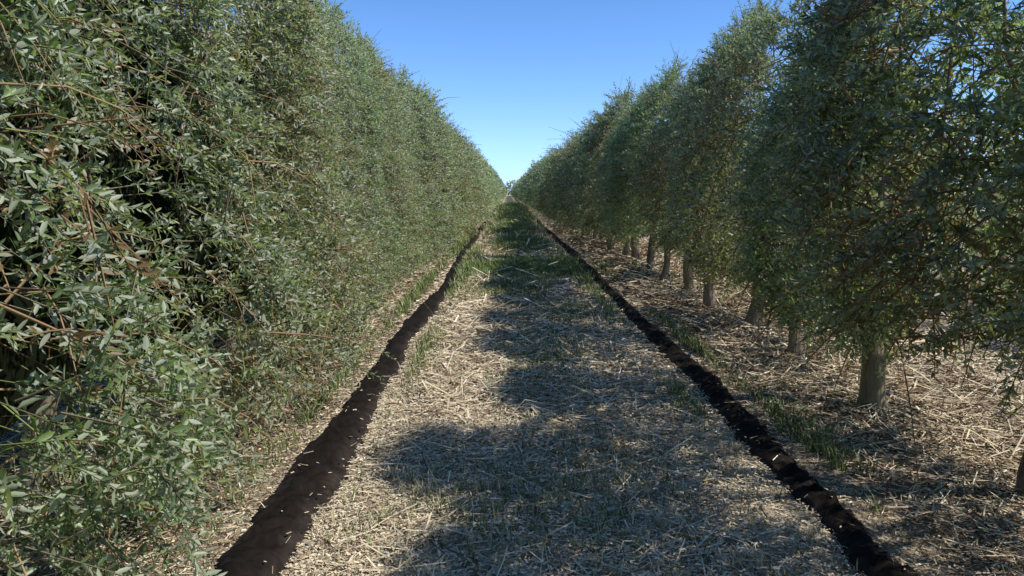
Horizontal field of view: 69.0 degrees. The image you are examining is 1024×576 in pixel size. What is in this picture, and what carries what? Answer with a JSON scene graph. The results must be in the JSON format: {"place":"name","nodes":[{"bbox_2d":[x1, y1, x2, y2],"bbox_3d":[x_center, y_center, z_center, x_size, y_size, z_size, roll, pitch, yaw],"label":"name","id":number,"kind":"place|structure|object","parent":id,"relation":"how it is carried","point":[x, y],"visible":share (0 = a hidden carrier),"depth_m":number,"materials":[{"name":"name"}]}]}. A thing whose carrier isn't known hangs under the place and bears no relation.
{"place":"outdoors","nodes":[
{"label":"outdoors","id":0,"kind":"place"},
{"bbox_2d":[0,192,1023,575],"bbox_3d":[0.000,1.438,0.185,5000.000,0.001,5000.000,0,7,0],"label":"mulch","id":1,"kind":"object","parent":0,"point":[852,496],"depth_m":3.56,"materials":[{"name":"beige plant"}]},
{"bbox_2d":[0,0,425,436],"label":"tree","id":2,"kind":"object","parent":1,"relation":"on","point":[11,362],"depth_m":3.85,"materials":[{"name":"green plant"}]},
{"bbox_2d":[0,0,506,575],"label":"olive hedge","id":3,"kind":"object","parent":1,"relation":"on","point":[490,182],"depth_m":3.23,"materials":[{"name":"green plant"}]},
{"bbox_2d":[213,202,501,575],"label":"soil strip","id":4,"kind":"object","parent":1,"relation":"on","point":[258,542],"visible":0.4,"depth_m":3.71,"materials":[{"name":"black soil"}]},
{"bbox_2d":[505,179,514,194],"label":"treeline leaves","id":5,"kind":"object","parent":1,"relation":"on","point":[512,182],"visible":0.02,"depth_m":326.33,"materials":[{"name":"green plant"}]},
{"bbox_2d":[160,201,898,575],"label":"grass tufts","id":6,"kind":"object","parent":1,"relation":"on","point":[508,213],"visible":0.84,"depth_m":4.99,"materials":[{"name":"plant"}]},
{"bbox_2d":[512,196,918,575],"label":"soil strip","id":7,"kind":"object","parent":1,"relation":"on","point":[855,539],"visible":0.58,"depth_m":4.00,"materials":[{"name":"black soil"}]},
{"bbox_2d":[510,0,1023,504],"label":"olive hedge","id":8,"kind":"object","parent":1,"relation":"on","point":[523,189],"depth_m":3.34,"materials":[{"name":"green plant"}]},
{"bbox_2d":[734,11,1022,288],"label":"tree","id":9,"kind":"object","parent":1,"relation":"on","point":[976,253],"depth_m":10.32,"materials":[{"name":"green plant"}]},
{"bbox_2d":[160,0,1023,191],"label":"sky","id":10,"kind":"structure","parent":0,"point":[517,74],"materials":[{"name":"blue"}]}
]}

